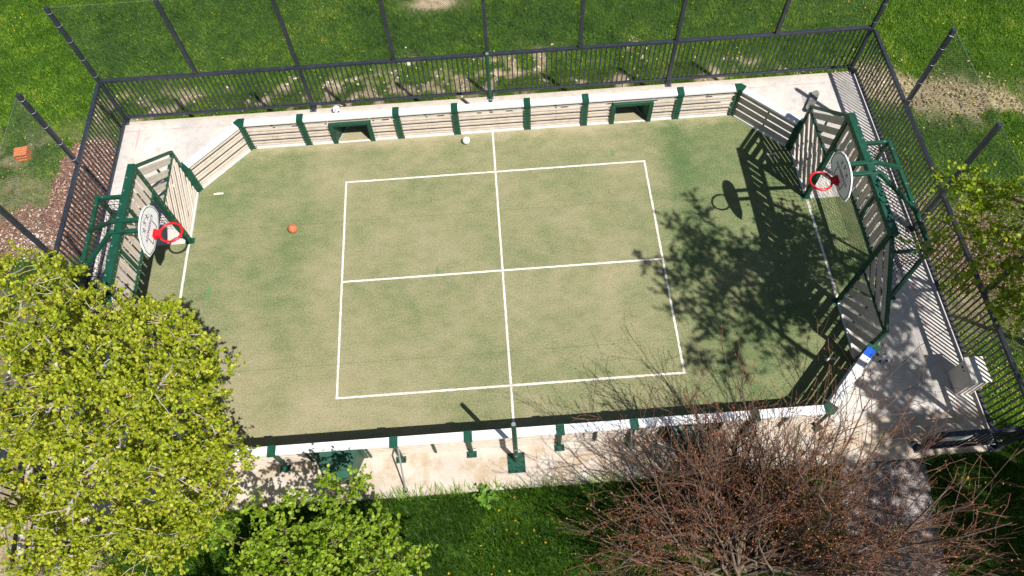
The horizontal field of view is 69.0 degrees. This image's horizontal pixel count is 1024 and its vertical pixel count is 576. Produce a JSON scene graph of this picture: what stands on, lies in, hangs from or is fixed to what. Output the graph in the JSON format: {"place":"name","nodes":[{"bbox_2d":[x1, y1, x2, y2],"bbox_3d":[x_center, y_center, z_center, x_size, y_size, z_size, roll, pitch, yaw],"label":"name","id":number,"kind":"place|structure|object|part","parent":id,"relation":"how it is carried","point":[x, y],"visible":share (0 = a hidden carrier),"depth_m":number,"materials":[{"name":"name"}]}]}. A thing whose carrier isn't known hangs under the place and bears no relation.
{"place":"outdoors","nodes":[
{"label":"outdoors","id":0,"kind":"place"},
{"bbox_2d":[0,0,1023,575],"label":"ground","id":1,"kind":"structure","parent":0,"point":[574,12],"depth_m":25.99,"materials":[{"name":"green plant"}]},
{"bbox_2d":[13,146,31,161],"bbox_3d":[-16.328,-4.474,24.873,0.408,0.295,0.360,-9,62,-3],"label":"terracotta block","id":2,"kind":"object","parent":1,"relation":"on","point":[18,151],"depth_m":24.79,"materials":[{"name":"orange ceramic"}]},
{"bbox_2d":[1,222,75,266],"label":"pale chips","id":3,"kind":"object","parent":1,"relation":"on","point":[31,242],"visible":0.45,"depth_m":23.41,"materials":[{"name":"beige wood"}]},
{"bbox_2d":[0,137,115,259],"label":"wood chips","id":4,"kind":"object","parent":1,"relation":"on","point":[62,207],"visible":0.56,"depth_m":23.89,"materials":[{"name":"brown wood"}]},
{"bbox_2d":[0,238,260,575],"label":"broadleaf tree","id":5,"kind":"object","parent":1,"relation":"on","point":[99,337],"visible":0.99,"depth_m":13.10,"materials":[{"name":"green plant"}]},
{"bbox_2d":[201,463,437,575],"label":"leafy shrub","id":6,"kind":"object","parent":1,"relation":"on","point":[263,559],"visible":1,"depth_m":13.56,"materials":[{"name":"green plant"}]},
{"bbox_2d":[471,484,498,509],"bbox_3d":[-0.604,4.475,15.931,0.505,0.306,0.532,-37,67,-17],"label":"broadleaf weed","id":7,"kind":"object","parent":1,"relation":"on","point":[481,498],"visible":1,"depth_m":15.88,"materials":[{"name":"green plant"}]},
{"bbox_2d":[79,37,901,145],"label":"stones","id":8,"kind":"object","parent":1,"relation":"on","point":[186,97],"visible":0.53,"depth_m":25.96,"materials":[{"name":"beige stone"}]},
{"bbox_2d":[2,0,1021,208],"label":"meadow flowers","id":9,"kind":"object","parent":1,"relation":"on","point":[424,61],"visible":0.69,"depth_m":26.09,"materials":[{"name":"plant"}]},
{"bbox_2d":[0,0,1023,575],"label":"clover","id":10,"kind":"object","parent":1,"relation":"on","point":[564,2],"visible":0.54,"depth_m":26.35,"materials":[{"name":"green plant"}]},
{"bbox_2d":[32,71,992,524],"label":"concrete slab","id":11,"kind":"structure","parent":1,"relation":"on","point":[918,315],"depth_m":16.92,"materials":[{"name":"beige concrete"}]},
{"bbox_2d":[0,83,125,520],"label":"fence","id":12,"kind":"object","parent":11,"relation":"on","point":[17,224],"visible":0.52,"depth_m":17.83,"materials":[{"name":"metal"}]},
{"bbox_2d":[68,151,198,415],"bbox_3d":[-8.892,-0.552,17.134,1.520,3.197,6.340,-4,62,-1],"label":"goal frame","id":13,"kind":"object","parent":11,"relation":"on","point":[117,250],"visible":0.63,"depth_m":16.90,"materials":[{"name":"green paint"}]},
{"bbox_2d":[76,205,182,278],"bbox_3d":[-8.305,-1.125,16.014,2.479,1.212,1.290,-4,62,-1],"label":"basketball hoop","id":14,"kind":"object","parent":13,"relation":"attached to","point":[147,231],"visible":0.98,"depth_m":15.81,"materials":[{"name":"green"}]},
{"bbox_2d":[332,105,339,112],"bbox_3d":[-4.975,-5.055,21.088,0.220,0.220,0.220,-30,67,28],"label":"football","id":15,"kind":"object","parent":11,"relation":"on","point":[335,108],"visible":0.96,"depth_m":21.02,"materials":[{"name":"leather"}]},
{"bbox_2d":[43,0,888,124],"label":"fence","id":16,"kind":"object","parent":11,"relation":"on","point":[312,104],"visible":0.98,"depth_m":19.96,"materials":[{"name":"metal"}]},
{"bbox_2d":[233,83,746,150],"bbox_3d":[-0.568,-4.806,20.345,13.676,1.069,0.716,-4,62,-1],"label":"rebound barrier","id":17,"kind":"object","parent":11,"relation":"on","point":[644,102],"visible":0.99,"depth_m":20.12,"materials":[{"name":"beige wood"}]},
{"bbox_2d":[485,52,498,124],"bbox_3d":[-0.588,-5.170,19.657,0.380,2.626,0.440,-4,62,-1],"label":"net post","id":18,"kind":"object","parent":11,"relation":"on","point":[488,76],"visible":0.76,"depth_m":19.27,"materials":[{"name":"metal"}]},
{"bbox_2d":[135,107,881,478],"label":"artificial turf","id":19,"kind":"structure","parent":11,"relation":"on","point":[261,285],"depth_m":18.50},
{"bbox_2d":[168,425,209,463],"bbox_3d":[-7.341,3.185,16.321,1.891,1.050,0.236,38,69,19],"label":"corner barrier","id":20,"kind":"object","parent":19,"relation":"on","point":[177,433],"visible":0.02,"depth_m":15.80,"materials":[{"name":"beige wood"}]},
{"bbox_2d":[181,124,250,191],"bbox_3d":[-7.859,-3.472,19.862,0.236,1.050,1.891,37,69,19],"label":"corner barrier","id":21,"kind":"object","parent":19,"relation":"on","point":[209,148],"visible":0.99,"depth_m":19.77,"materials":[{"name":"beige wood"}]},
{"bbox_2d":[288,224,297,232],"bbox_3d":[-5.653,-1.535,19.218,0.240,0.240,0.240,-20,90,-31],"label":"basketball","id":22,"kind":"object","parent":19,"relation":"on","point":[292,228],"visible":1,"depth_m":19.14,"materials":[{"name":"orange rubber"}]},
{"bbox_2d":[462,137,469,143],"bbox_3d":[-1.255,-4.045,20.436,0.210,0.210,0.210,-30,88,-26],"label":"volleyball","id":23,"kind":"object","parent":19,"relation":"on","point":[465,140],"visible":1,"depth_m":20.36,"materials":[{"name":"white leather"}]},
{"bbox_2d":[174,120,837,432],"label":"court lines","id":24,"kind":"object","parent":19,"relation":"on","point":[506,325],"visible":0.94,"depth_m":18.60,"materials":[{"name":"paint"}]},
{"bbox_2d":[230,119,800,446],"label":"leaf bits","id":25,"kind":"object","parent":19,"relation":"on","point":[514,255],"visible":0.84,"depth_m":18.76,"materials":[{"name":"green plant"}]},
{"bbox_2d":[733,88,802,149],"bbox_3d":[6.847,-4.545,19.997,1.891,1.050,0.236,38,69,19],"label":"corner barrier","id":26,"kind":"object","parent":19,"relation":"on","point":[771,108],"visible":1,"depth_m":19.90,"materials":[{"name":"beige wood"}]},
{"bbox_2d":[815,341,880,420],"bbox_3d":[7.366,2.112,16.456,0.236,1.050,1.891,37,69,19],"label":"corner barrier","id":27,"kind":"object","parent":19,"relation":"on","point":[859,365],"visible":0.88,"depth_m":16.11,"materials":[{"name":"beige wood"}]},
{"bbox_2d":[507,422,525,473],"bbox_3d":[0.065,3.224,15.193,0.380,2.626,0.440,-4,62,-1],"label":"net post","id":28,"kind":"object","parent":11,"relation":"on","point":[516,461],"visible":1,"depth_m":16.27,"materials":[{"name":"green metal"}]},
{"bbox_2d":[204,401,837,492],"bbox_3d":[0.084,3.566,15.893,13.676,1.069,1.004,-4,62,-1],"label":"rebound barrier","id":29,"kind":"object","parent":11,"relation":"on","point":[337,455],"visible":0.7,"depth_m":15.77,"materials":[{"name":"beige wood"}]},
{"bbox_2d":[805,90,818,109],"bbox_3d":[8.374,-5.189,20.804,0.204,0.151,0.800,24,65,14],"label":"skateboard","id":30,"kind":"object","parent":11,"relation":"on","point":[814,96],"visible":0.77,"depth_m":20.82,"materials":[{"name":"wood"}]},
{"bbox_2d":[790,105,932,362],"bbox_3d":[8.342,-1.810,17.292,1.520,3.197,6.340,-4,62,-1],"label":"goal frame","id":31,"kind":"object","parent":11,"relation":"on","point":[885,241],"visible":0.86,"depth_m":16.68,"materials":[{"name":"green paint"}]},
{"bbox_2d":[809,151,918,212],"bbox_3d":[7.691,-2.399,16.216,2.479,1.212,1.290,-4,62,-1],"label":"basketball hoop","id":32,"kind":"object","parent":31,"relation":"attached to","point":[843,175],"visible":1,"depth_m":16.02,"materials":[{"name":"green"}]},
{"bbox_2d":[853,27,1023,451],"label":"fence","id":33,"kind":"object","parent":11,"relation":"on","point":[970,159],"visible":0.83,"depth_m":17.21,"materials":[{"name":"metal"}]},
{"bbox_2d":[911,426,1022,452],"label":"gate","id":34,"kind":"structure","parent":11,"relation":"on","point":[964,435],"depth_m":15.59,"materials":[{"name":"metal"}]},
{"bbox_2d":[948,356,991,393],"bbox_3d":[10.148,1.964,16.584,0.420,0.822,0.600,-4,62,-1],"label":"storage cabinet","id":35,"kind":"object","parent":11,"relation":"on","point":[968,374],"visible":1,"depth_m":16.33,"materials":[{"name":"grey"}]},
{"bbox_3d":[9.971,1.986,16.599,0.012,0.660,0.440,-4,62,-1],"label":"door","id":36,"kind":"part","parent":35,"relation":"part of","materials":[{"name":"grey metal"}]},
{"bbox_2d":[237,458,817,510],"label":"grass tufts","id":37,"kind":"object","parent":1,"relation":"on","point":[496,483],"visible":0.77,"depth_m":16.08,"materials":[{"name":"plant"}]},
{"bbox_2d":[547,293,1023,575],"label":"bare shrub","id":38,"kind":"object","parent":1,"relation":"on","point":[756,525],"visible":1,"depth_m":13.82,"materials":[{"name":"brown plant"}]},
{"bbox_2d":[795,49,1023,130],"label":"straw","id":39,"kind":"object","parent":1,"relation":"on","point":[976,94],"visible":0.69,"depth_m":25.17,"materials":[{"name":"plant"}]},
{"bbox_2d":[897,160,1023,338],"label":"roadside tree","id":40,"kind":"object","parent":1,"relation":"on","point":[1001,191],"visible":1,"depth_m":13.70,"materials":[{"name":"green plant"}]},
{"bbox_2d":[908,163,1023,480],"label":"leaf litter","id":41,"kind":"object","parent":1,"relation":"on","point":[979,324],"visible":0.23,"depth_m":20.83,"materials":[{"name":"green plant"}]},
{"bbox_2d":[0,448,1023,575],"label":"long grass","id":42,"kind":"structure","parent":0,"point":[948,500],"depth_m":15.65,"materials":[{"name":"green plant"}]},
{"bbox_2d":[838,459,947,575],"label":"gravel path","id":43,"kind":"structure","parent":0,"point":[924,496],"depth_m":15.78,"materials":[{"name":"grey gravel"}]}
]}

